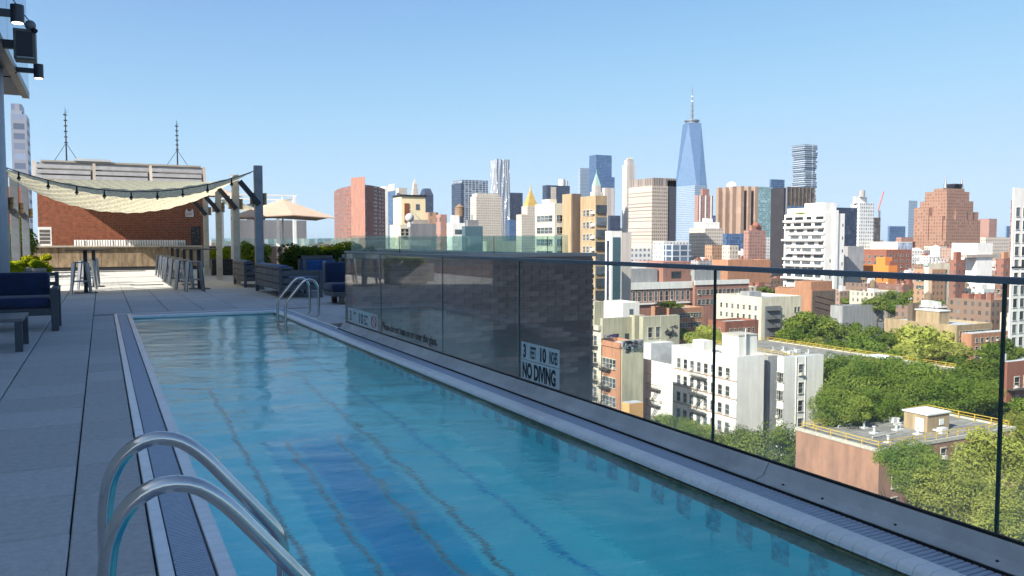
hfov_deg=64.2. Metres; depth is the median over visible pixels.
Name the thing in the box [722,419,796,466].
street tree
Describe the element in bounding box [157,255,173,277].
bar stool
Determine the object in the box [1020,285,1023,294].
window
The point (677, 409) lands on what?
window
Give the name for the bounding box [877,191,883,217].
tower crane
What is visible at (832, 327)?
street tree
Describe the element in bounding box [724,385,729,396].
window
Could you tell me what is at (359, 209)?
apartment tower
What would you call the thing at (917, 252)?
city building
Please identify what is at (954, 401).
street tree
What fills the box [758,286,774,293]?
street tree
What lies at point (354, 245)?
shrub
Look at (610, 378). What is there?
window
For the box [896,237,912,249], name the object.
building
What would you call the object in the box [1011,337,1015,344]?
window
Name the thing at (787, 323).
street tree
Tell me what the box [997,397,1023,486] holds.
street tree
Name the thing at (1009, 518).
street tree
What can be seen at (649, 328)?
window
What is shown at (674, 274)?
window
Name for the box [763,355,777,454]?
tenement
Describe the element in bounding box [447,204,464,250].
building
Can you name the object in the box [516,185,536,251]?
court tower
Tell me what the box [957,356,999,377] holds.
street tree
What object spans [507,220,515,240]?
office tower
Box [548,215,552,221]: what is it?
window
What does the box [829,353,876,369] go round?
street tree
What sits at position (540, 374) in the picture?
pool sign
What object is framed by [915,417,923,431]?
door
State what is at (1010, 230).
apartment tower
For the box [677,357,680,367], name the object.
window
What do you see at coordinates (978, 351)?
street tree
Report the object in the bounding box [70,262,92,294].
bar stool
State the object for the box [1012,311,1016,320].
window
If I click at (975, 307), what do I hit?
city building
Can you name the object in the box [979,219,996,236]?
apartment tower
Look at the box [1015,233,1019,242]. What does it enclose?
window
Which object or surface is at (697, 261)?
city building
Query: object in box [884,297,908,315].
street tree
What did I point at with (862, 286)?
city building
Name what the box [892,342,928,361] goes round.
street tree
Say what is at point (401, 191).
office tower
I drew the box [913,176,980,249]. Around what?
deco tower
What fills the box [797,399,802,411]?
window
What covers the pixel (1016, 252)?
window
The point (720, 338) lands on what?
street tree
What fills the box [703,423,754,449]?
street tree
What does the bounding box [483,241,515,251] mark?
building
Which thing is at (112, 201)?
net canopy
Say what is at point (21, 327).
table
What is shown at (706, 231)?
building
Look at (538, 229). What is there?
window
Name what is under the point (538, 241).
window
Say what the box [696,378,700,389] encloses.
window
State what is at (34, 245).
green hedge
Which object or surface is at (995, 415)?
street tree
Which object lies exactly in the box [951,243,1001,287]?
building
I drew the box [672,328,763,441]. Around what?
tenement
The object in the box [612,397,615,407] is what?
window
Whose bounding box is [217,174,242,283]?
canopy post
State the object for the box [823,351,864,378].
street tree
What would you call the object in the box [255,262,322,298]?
wooden sofa
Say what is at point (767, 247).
building
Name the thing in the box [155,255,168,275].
bar stool
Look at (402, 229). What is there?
window
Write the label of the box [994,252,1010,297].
building
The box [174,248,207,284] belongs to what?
bar table
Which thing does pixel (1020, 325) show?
window
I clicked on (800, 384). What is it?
window
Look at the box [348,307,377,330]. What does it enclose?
pool sign
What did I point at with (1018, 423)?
street tree
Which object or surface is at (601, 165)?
office tower
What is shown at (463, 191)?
office tower
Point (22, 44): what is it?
loudspeaker
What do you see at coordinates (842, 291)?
city building
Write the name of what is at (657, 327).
window
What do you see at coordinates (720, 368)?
window
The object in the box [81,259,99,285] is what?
bar stool
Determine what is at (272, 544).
pool ladder
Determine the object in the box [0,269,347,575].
deck
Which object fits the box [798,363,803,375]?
window
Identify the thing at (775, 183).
office tower
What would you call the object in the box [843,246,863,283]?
building
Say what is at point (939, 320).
housing block
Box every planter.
[23,268,45,271]
[210,259,240,275]
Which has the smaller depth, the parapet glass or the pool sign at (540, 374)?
the pool sign at (540, 374)
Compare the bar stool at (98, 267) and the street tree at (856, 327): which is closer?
the bar stool at (98, 267)
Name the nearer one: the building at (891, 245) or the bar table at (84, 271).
the bar table at (84, 271)
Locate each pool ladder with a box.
[97,431,310,575]
[276,277,321,320]
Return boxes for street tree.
[649,413,689,432]
[677,417,716,438]
[679,328,694,343]
[683,324,720,343]
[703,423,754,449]
[708,333,721,342]
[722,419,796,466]
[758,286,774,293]
[774,323,817,342]
[775,335,796,343]
[778,442,795,466]
[782,311,816,327]
[788,310,830,338]
[796,337,828,346]
[807,381,873,426]
[813,314,851,339]
[814,366,849,405]
[820,338,848,350]
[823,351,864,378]
[825,392,880,418]
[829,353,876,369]
[833,335,880,353]
[836,356,914,395]
[837,322,873,341]
[841,293,849,303]
[843,367,923,411]
[844,384,910,421]
[856,325,897,346]
[856,340,906,359]
[856,355,954,400]
[861,295,890,325]
[870,438,949,509]
[881,288,897,317]
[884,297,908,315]
[884,449,964,507]
[888,328,904,348]
[892,323,942,359]
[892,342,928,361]
[893,375,985,416]
[895,289,912,304]
[904,462,994,521]
[907,360,965,381]
[914,327,958,363]
[919,300,946,304]
[921,380,984,418]
[927,340,975,362]
[935,364,975,384]
[938,354,976,369]
[942,376,1006,420]
[946,424,1023,527]
[952,366,992,382]
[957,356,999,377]
[960,485,1023,541]
[961,392,1008,420]
[973,342,1019,360]
[980,338,1023,360]
[980,366,999,392]
[988,407,1023,495]
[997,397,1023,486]
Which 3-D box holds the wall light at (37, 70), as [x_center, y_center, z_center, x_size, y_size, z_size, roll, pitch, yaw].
[-8.179,-3.683,13.833,0.415,0.239,0.150,-2,4,-27]
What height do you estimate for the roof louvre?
1.287 m
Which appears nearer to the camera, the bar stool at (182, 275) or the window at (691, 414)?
the bar stool at (182, 275)
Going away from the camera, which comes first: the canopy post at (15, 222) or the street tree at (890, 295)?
the canopy post at (15, 222)
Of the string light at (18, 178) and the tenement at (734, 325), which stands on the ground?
the tenement at (734, 325)
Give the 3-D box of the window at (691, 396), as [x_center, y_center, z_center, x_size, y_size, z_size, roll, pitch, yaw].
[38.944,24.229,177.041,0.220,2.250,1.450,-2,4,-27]
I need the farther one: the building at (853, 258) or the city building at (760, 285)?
the building at (853, 258)
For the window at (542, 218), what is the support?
in the apartment building at (548, 217)
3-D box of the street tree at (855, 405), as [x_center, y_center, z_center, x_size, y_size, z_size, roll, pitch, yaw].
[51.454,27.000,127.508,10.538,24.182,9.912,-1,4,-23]
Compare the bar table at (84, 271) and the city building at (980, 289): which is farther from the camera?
the city building at (980, 289)
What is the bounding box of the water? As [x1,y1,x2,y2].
[133,313,902,575]
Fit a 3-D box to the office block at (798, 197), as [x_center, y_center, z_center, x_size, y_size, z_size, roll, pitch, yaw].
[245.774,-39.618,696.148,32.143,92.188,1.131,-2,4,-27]
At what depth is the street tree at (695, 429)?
158.64 m
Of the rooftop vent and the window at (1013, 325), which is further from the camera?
the window at (1013, 325)
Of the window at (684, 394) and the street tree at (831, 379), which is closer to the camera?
the street tree at (831, 379)
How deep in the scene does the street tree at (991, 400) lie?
145.29 m
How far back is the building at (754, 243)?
803.14 m
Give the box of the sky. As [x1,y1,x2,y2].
[4,0,1023,242]
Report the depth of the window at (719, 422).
169.24 m
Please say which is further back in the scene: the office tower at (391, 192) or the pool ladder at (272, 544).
the office tower at (391, 192)
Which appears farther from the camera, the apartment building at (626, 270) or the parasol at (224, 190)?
the apartment building at (626, 270)
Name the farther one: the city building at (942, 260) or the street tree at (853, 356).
the city building at (942, 260)
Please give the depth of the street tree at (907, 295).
447.53 m
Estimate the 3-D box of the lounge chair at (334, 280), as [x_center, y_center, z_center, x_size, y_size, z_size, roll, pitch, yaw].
[-3.267,-0.123,16.610,1.000,0.850,0.840,-2,4,-27]
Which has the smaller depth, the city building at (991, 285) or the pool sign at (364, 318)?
the pool sign at (364, 318)
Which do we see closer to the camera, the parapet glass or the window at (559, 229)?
the parapet glass
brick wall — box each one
[37,178,203,267]
[342,252,596,400]
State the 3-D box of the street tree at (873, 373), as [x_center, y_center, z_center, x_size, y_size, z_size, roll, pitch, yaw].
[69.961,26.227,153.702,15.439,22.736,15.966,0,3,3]
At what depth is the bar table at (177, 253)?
27.48 m
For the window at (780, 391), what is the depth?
159.88 m
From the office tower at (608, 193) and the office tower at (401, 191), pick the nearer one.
the office tower at (608, 193)
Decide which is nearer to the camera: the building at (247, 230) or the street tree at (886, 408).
the building at (247, 230)
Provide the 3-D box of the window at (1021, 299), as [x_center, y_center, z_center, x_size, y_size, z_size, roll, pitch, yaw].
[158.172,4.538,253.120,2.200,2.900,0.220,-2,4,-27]
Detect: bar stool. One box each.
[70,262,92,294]
[77,260,97,289]
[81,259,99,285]
[87,258,99,280]
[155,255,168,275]
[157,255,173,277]
[161,256,174,278]
[163,257,179,281]
[168,258,183,282]
[168,258,184,284]
[174,259,191,286]
[175,260,194,289]
[184,261,204,291]
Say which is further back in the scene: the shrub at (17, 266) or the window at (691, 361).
the window at (691, 361)
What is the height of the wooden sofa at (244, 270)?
0.720 m
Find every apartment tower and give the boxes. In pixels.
[11,103,33,242]
[334,177,385,248]
[695,189,712,221]
[770,188,785,278]
[851,190,873,248]
[873,218,880,241]
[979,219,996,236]
[1009,200,1012,257]
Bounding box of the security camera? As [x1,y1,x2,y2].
[13,0,37,33]
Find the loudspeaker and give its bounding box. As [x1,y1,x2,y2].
[2,28,36,63]
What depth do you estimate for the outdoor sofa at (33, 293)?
11.66 m
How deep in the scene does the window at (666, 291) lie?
412.78 m
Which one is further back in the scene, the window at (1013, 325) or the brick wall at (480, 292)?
the window at (1013, 325)
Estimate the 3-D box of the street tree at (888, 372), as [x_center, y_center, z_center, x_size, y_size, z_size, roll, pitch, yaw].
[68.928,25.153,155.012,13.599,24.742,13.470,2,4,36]
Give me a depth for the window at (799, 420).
161.72 m
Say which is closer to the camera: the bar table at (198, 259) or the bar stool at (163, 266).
the bar table at (198, 259)
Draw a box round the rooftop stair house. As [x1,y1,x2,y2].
[392,194,426,224]
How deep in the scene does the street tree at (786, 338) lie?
265.23 m
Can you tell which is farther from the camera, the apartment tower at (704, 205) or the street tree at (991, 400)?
the apartment tower at (704, 205)
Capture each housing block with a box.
[716,337,957,420]
[795,405,1015,529]
[884,303,991,363]
[961,330,1007,362]
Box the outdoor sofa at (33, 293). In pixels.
[0,272,61,330]
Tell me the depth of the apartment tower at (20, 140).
299.00 m
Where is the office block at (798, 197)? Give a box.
[786,187,814,214]
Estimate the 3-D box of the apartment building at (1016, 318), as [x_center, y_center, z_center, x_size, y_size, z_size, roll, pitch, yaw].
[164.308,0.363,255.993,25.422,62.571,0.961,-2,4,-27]
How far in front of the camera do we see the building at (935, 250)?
432.60 m
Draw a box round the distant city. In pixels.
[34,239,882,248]
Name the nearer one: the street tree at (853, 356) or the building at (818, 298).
the street tree at (853, 356)
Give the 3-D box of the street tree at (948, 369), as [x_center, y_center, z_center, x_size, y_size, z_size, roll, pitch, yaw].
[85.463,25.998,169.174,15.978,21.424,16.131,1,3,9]
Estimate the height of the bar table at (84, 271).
1.055 m
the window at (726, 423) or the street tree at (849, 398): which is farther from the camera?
the window at (726, 423)
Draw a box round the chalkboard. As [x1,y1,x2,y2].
[191,227,200,244]
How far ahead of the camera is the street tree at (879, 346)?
217.26 m
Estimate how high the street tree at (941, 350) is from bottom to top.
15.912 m
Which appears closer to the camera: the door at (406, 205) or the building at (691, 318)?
the door at (406, 205)
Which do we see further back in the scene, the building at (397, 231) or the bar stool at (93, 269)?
the building at (397, 231)
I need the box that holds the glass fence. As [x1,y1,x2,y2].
[344,251,1023,545]
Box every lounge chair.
[298,255,341,293]
[323,261,346,304]
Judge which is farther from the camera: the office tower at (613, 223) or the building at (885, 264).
the office tower at (613, 223)
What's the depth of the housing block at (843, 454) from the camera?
120.21 m
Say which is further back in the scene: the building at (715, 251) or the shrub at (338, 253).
the building at (715, 251)
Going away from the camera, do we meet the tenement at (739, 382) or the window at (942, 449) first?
the window at (942, 449)
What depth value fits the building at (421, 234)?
108.55 m
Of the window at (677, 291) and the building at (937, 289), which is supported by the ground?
the building at (937, 289)
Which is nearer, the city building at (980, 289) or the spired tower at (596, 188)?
the city building at (980, 289)
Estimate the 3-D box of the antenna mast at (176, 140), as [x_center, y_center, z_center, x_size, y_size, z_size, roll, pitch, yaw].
[-15.883,-6.865,38.695,1.039,2.206,0.068,-3,4,-39]
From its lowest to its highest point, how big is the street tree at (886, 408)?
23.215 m
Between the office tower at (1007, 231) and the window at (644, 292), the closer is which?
the window at (644, 292)
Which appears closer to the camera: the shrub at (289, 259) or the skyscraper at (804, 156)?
the shrub at (289, 259)
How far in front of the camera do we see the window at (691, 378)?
176.75 m
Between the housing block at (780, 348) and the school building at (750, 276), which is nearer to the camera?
the housing block at (780, 348)
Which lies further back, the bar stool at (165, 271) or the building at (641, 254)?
the building at (641, 254)
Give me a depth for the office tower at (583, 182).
2343.47 m
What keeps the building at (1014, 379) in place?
on the ground
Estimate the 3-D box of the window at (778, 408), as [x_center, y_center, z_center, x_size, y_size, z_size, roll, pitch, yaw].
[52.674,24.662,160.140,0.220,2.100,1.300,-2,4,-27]
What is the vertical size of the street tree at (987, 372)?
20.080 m
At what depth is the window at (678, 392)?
180.97 m
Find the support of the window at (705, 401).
in the tenement at (739, 382)
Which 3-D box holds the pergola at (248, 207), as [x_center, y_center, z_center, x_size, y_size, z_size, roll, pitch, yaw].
[-10.645,-2.255,34.028,2.600,3.120,3.620,-2,4,-27]
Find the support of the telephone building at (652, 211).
on the ground
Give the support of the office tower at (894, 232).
on the ground
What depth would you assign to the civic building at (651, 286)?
412.84 m
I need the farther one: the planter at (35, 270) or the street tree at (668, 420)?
the street tree at (668, 420)
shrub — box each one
[10,259,25,272]
[20,254,52,271]
[209,246,231,258]
[240,240,271,264]
[276,242,325,270]
[284,245,323,259]
[316,246,357,261]
[322,241,362,253]
[359,246,376,251]
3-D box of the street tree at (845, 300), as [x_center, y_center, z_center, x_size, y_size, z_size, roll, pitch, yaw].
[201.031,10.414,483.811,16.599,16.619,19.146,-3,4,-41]
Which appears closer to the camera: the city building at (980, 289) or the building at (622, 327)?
the building at (622, 327)
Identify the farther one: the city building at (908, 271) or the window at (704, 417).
the city building at (908, 271)
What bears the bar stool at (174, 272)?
on the deck
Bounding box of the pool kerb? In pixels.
[338,322,1023,575]
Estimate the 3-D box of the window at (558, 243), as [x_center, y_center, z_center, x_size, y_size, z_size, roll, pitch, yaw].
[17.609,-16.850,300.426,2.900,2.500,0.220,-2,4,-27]
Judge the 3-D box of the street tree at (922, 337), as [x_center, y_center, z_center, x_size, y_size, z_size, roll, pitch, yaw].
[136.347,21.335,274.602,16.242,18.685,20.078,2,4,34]
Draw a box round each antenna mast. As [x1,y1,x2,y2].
[55,113,75,160]
[167,120,186,164]
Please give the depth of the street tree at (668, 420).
164.62 m
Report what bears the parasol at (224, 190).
on the deck
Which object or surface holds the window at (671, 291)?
in the civic building at (651, 286)
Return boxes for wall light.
[0,3,24,24]
[15,63,43,78]
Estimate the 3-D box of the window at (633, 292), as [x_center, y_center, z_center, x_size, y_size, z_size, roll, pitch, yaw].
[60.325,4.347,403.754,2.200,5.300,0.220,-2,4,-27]
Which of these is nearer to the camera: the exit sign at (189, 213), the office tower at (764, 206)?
the exit sign at (189, 213)
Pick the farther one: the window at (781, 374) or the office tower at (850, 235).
the office tower at (850, 235)
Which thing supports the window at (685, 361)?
in the tenement at (739, 382)
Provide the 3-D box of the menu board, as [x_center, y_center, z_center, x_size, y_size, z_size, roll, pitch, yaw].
[-19.487,-2.155,34.035,0.500,0.780,0.056,-2,4,-27]
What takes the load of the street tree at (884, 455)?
on the ground
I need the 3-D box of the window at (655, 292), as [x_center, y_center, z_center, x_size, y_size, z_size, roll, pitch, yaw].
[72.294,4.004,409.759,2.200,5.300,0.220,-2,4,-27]
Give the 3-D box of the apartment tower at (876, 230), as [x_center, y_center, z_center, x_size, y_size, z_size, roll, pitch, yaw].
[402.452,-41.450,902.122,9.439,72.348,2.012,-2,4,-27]
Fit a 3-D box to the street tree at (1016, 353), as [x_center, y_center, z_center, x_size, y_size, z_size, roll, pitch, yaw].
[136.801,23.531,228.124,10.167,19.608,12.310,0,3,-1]
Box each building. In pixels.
[215,204,306,246]
[330,241,344,245]
[390,225,408,248]
[408,220,435,249]
[425,212,437,223]
[436,214,446,249]
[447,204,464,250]
[462,214,482,250]
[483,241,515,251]
[535,199,561,252]
[562,194,580,252]
[580,196,606,300]
[592,300,603,324]
[600,314,644,339]
[604,300,638,317]
[605,231,621,299]
[621,233,631,300]
[622,400,642,417]
[628,178,675,259]
[631,248,651,261]
[631,260,692,315]
[639,314,679,363]
[651,301,703,343]
[653,241,687,259]
[664,244,690,276]
[689,218,722,257]
[691,258,711,269]
[691,270,748,327]
[705,245,721,259]
[712,259,769,284]
[722,245,738,258]
[723,234,743,250]
[743,222,765,258]
[749,282,777,290]
[749,286,756,290]
[766,237,769,258]
[770,273,782,285]
[775,280,835,324]
[778,283,794,286]
[780,202,844,289]
[830,304,883,330]
[835,286,859,304]
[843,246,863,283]
[845,277,885,290]
[849,280,900,322]
[863,249,911,272]
[863,257,896,283]
[870,242,911,268]
[876,279,912,294]
[895,291,946,317]
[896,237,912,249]
[897,270,913,280]
[912,248,929,257]
[912,258,919,263]
[912,261,924,268]
[913,269,945,304]
[914,253,941,263]
[924,244,946,249]
[924,245,949,304]
[939,259,948,262]
[941,242,953,258]
[947,293,1008,329]
[949,252,965,297]
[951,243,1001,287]
[965,284,994,296]
[980,237,1009,258]
[981,283,994,287]
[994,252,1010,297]
[1000,312,1008,329]
[1003,354,1023,483]
[1008,188,1023,358]
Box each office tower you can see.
[381,186,387,248]
[388,184,394,245]
[396,188,406,194]
[420,188,432,212]
[452,180,487,225]
[470,193,501,240]
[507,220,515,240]
[510,193,522,219]
[542,179,569,202]
[577,168,588,196]
[589,155,614,200]
[602,188,613,230]
[608,215,619,230]
[620,158,634,232]
[676,185,706,243]
[758,187,772,236]
[770,179,784,188]
[836,207,856,245]
[887,226,904,241]
[907,201,916,236]
[1005,226,1009,236]
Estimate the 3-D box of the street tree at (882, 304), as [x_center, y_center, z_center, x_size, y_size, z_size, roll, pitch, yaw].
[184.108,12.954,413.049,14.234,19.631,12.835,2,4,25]
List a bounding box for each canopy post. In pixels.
[6,168,14,259]
[9,178,23,260]
[19,186,32,267]
[192,198,210,275]
[203,181,224,279]
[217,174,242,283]
[238,165,266,289]
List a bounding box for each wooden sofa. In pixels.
[233,260,254,287]
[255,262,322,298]
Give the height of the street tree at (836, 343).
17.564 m
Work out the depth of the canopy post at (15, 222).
22.32 m
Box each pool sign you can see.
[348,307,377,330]
[521,341,559,389]
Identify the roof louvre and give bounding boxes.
[32,158,205,181]
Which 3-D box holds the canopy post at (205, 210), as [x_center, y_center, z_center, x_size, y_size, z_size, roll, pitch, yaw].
[-11.267,-2.054,29.610,0.737,3.223,0.236,-2,4,-27]
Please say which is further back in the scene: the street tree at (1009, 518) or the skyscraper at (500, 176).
the skyscraper at (500, 176)
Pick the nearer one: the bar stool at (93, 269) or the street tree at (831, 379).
the bar stool at (93, 269)
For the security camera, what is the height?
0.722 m
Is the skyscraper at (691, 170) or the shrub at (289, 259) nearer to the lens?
the shrub at (289, 259)
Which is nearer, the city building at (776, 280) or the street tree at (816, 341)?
the street tree at (816, 341)
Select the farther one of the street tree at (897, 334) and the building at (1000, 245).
the building at (1000, 245)
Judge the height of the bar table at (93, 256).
1.055 m
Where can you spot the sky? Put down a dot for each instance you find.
(897, 98)
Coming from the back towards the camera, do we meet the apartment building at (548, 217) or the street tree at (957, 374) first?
the apartment building at (548, 217)
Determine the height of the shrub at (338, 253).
0.903 m
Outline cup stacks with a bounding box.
[74,240,184,245]
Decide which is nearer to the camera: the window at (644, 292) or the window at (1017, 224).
the window at (1017, 224)
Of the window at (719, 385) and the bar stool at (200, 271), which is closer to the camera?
the bar stool at (200, 271)
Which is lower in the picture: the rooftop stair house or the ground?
the ground
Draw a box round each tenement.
[592,324,601,403]
[596,337,643,410]
[643,358,672,420]
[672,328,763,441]
[708,318,758,338]
[716,291,801,339]
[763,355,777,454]
[775,353,823,455]
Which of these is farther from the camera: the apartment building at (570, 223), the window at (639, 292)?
the window at (639, 292)
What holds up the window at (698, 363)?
in the tenement at (739, 382)
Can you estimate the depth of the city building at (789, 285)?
519.68 m
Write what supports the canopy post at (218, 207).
on the deck
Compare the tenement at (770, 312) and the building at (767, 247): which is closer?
the tenement at (770, 312)
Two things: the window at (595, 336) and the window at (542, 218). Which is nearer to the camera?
the window at (595, 336)
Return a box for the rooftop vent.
[405,213,413,226]
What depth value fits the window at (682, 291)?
417.29 m
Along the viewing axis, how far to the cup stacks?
35.39 m
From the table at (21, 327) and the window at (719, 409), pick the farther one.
the window at (719, 409)
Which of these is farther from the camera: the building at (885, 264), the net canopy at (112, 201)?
the building at (885, 264)
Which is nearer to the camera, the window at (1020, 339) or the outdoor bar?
the outdoor bar
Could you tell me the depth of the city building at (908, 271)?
633.22 m
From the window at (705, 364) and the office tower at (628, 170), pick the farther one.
the office tower at (628, 170)
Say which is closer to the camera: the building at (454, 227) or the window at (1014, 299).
the building at (454, 227)
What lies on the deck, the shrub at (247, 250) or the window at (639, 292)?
the shrub at (247, 250)
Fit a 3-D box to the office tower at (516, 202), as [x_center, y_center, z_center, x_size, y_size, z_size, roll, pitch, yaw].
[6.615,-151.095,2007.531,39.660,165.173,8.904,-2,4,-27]
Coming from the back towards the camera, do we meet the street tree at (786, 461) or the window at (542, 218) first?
the window at (542, 218)
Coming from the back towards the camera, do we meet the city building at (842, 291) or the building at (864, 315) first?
the city building at (842, 291)
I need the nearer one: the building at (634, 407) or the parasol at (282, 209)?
the parasol at (282, 209)
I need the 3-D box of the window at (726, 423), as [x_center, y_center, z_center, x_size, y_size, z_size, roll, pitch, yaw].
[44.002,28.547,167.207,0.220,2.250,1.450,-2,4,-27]
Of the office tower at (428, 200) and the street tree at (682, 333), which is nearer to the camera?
the street tree at (682, 333)
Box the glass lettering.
[382,322,436,345]
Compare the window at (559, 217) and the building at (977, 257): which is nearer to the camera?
the window at (559, 217)
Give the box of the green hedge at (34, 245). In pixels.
[10,218,38,258]
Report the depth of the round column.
13.45 m
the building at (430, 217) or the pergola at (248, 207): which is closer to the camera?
the pergola at (248, 207)
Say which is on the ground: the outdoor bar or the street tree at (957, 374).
the street tree at (957, 374)
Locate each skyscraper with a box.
[490,159,509,240]
[676,87,706,220]
[791,144,817,201]
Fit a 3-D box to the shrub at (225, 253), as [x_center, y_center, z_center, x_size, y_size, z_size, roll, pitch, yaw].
[-10.870,-1.204,30.202,0.926,0.677,0.573,-2,4,-27]
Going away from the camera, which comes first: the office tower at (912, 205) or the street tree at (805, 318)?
the street tree at (805, 318)
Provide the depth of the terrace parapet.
21.10 m
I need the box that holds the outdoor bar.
[30,245,202,270]
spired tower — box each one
[411,179,418,194]
[590,170,601,195]
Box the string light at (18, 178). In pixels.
[6,167,253,199]
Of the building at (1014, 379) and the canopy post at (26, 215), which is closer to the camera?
the canopy post at (26, 215)
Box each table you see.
[0,312,28,351]
[65,249,103,293]
[76,248,109,286]
[163,247,191,278]
[170,248,189,281]
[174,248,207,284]
[180,249,216,289]
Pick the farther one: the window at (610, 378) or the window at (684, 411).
the window at (684, 411)
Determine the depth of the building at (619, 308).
217.84 m
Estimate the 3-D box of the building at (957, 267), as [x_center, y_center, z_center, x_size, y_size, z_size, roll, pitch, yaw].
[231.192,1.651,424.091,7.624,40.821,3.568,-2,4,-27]
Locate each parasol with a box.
[208,189,241,247]
[231,197,336,258]
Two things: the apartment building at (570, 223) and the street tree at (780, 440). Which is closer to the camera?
the street tree at (780, 440)
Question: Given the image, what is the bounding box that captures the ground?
[203,268,1023,540]
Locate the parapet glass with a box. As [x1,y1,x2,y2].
[399,236,561,253]
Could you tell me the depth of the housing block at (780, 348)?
211.90 m
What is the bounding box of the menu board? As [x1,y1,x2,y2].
[38,227,51,245]
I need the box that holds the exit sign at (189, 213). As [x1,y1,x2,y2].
[185,209,193,216]
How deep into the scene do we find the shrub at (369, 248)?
22.55 m
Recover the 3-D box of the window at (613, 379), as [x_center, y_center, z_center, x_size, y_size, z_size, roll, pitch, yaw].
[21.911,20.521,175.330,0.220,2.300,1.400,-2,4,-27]
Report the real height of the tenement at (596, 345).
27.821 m
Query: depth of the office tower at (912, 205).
2097.69 m
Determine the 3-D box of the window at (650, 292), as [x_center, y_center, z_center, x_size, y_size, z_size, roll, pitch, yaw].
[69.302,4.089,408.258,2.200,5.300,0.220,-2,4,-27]
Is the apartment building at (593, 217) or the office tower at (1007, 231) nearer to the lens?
the apartment building at (593, 217)
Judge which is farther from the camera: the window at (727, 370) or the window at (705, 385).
the window at (705, 385)
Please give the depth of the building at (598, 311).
229.37 m
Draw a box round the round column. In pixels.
[0,66,9,272]
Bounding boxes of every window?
[400,228,406,236]
[536,227,540,233]
[536,239,540,245]
[540,215,544,221]
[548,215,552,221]
[556,215,561,221]
[556,227,561,233]
[556,239,560,245]
[593,335,596,345]
[593,352,596,362]
[593,369,596,379]
[593,386,596,396]
[609,358,612,368]
[609,377,611,387]
[612,359,615,369]
[612,378,615,388]
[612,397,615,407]
[632,291,635,300]
[638,291,640,301]
[643,291,646,301]
[648,327,652,337]
[649,291,651,301]
[654,291,657,300]
[655,326,659,337]
[660,290,662,300]
[665,290,668,300]
[670,290,673,300]
[671,271,680,277]
[676,290,678,299]
[676,374,680,384]
[676,391,680,401]
[676,407,680,417]
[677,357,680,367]
[681,290,683,299]
[683,358,687,369]
[683,375,686,386]
[683,392,686,403]
[683,409,686,420]
[686,290,688,299]
[689,394,693,404]
[689,411,693,422]
[690,360,693,370]
[690,377,693,387]
[696,361,700,372]
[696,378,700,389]
[696,396,700,406]
[702,398,707,408]
[703,363,707,373]
[703,380,707,391]
[703,415,706,425]
[717,365,722,376]
[717,383,721,394]
[717,401,721,412]
[717,419,721,430]
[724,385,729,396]
[724,403,729,414]
[724,421,728,432]
[725,367,729,378]
[778,372,783,382]
[778,390,782,400]
[778,408,782,419]
[797,382,803,393]
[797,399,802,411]
[797,418,801,425]
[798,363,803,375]
[939,419,943,424]
[940,447,946,457]
[1011,324,1016,333]
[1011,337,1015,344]
[1012,298,1016,307]
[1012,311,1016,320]
[1013,285,1017,294]
[1013,376,1019,388]
[1014,246,1018,255]
[1014,259,1018,268]
[1015,220,1019,229]
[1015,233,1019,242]
[1016,207,1020,216]
[1018,336,1022,345]
[1019,298,1023,306]
[1019,311,1023,319]
[1019,324,1022,332]
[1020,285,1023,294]
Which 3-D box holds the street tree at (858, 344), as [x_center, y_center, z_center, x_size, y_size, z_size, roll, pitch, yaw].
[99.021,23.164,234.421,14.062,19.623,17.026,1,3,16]
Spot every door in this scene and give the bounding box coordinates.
[404,203,408,221]
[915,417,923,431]
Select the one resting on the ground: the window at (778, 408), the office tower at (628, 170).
the office tower at (628, 170)
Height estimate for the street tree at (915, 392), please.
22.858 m
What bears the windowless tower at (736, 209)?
on the ground
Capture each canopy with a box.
[6,170,249,212]
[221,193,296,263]
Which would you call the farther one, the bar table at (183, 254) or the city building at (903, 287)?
the city building at (903, 287)
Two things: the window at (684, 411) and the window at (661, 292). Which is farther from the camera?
the window at (661, 292)
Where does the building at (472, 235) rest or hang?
on the pavement
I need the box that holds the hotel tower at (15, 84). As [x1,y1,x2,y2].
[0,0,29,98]
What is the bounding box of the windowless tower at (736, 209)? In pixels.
[716,182,757,233]
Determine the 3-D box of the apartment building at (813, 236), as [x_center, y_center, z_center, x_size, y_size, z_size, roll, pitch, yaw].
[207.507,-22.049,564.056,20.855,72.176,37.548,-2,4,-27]
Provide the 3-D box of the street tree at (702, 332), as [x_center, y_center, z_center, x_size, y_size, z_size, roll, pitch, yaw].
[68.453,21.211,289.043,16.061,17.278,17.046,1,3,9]
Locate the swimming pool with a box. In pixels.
[114,308,1001,575]
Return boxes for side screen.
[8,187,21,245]
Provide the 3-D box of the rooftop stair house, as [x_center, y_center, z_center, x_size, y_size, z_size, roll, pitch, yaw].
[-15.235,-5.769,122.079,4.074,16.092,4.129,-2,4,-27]
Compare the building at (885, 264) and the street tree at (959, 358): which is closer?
the street tree at (959, 358)
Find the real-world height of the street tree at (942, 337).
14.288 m
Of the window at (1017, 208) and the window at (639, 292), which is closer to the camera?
the window at (1017, 208)
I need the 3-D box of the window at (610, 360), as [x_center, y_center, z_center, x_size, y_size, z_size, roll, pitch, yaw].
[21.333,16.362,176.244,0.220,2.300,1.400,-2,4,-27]
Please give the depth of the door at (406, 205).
119.80 m
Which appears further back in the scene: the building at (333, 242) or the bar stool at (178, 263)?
the building at (333, 242)
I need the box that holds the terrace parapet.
[209,246,534,263]
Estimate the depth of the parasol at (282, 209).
28.07 m
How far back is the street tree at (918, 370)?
158.83 m
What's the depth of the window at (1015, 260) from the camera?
250.82 m

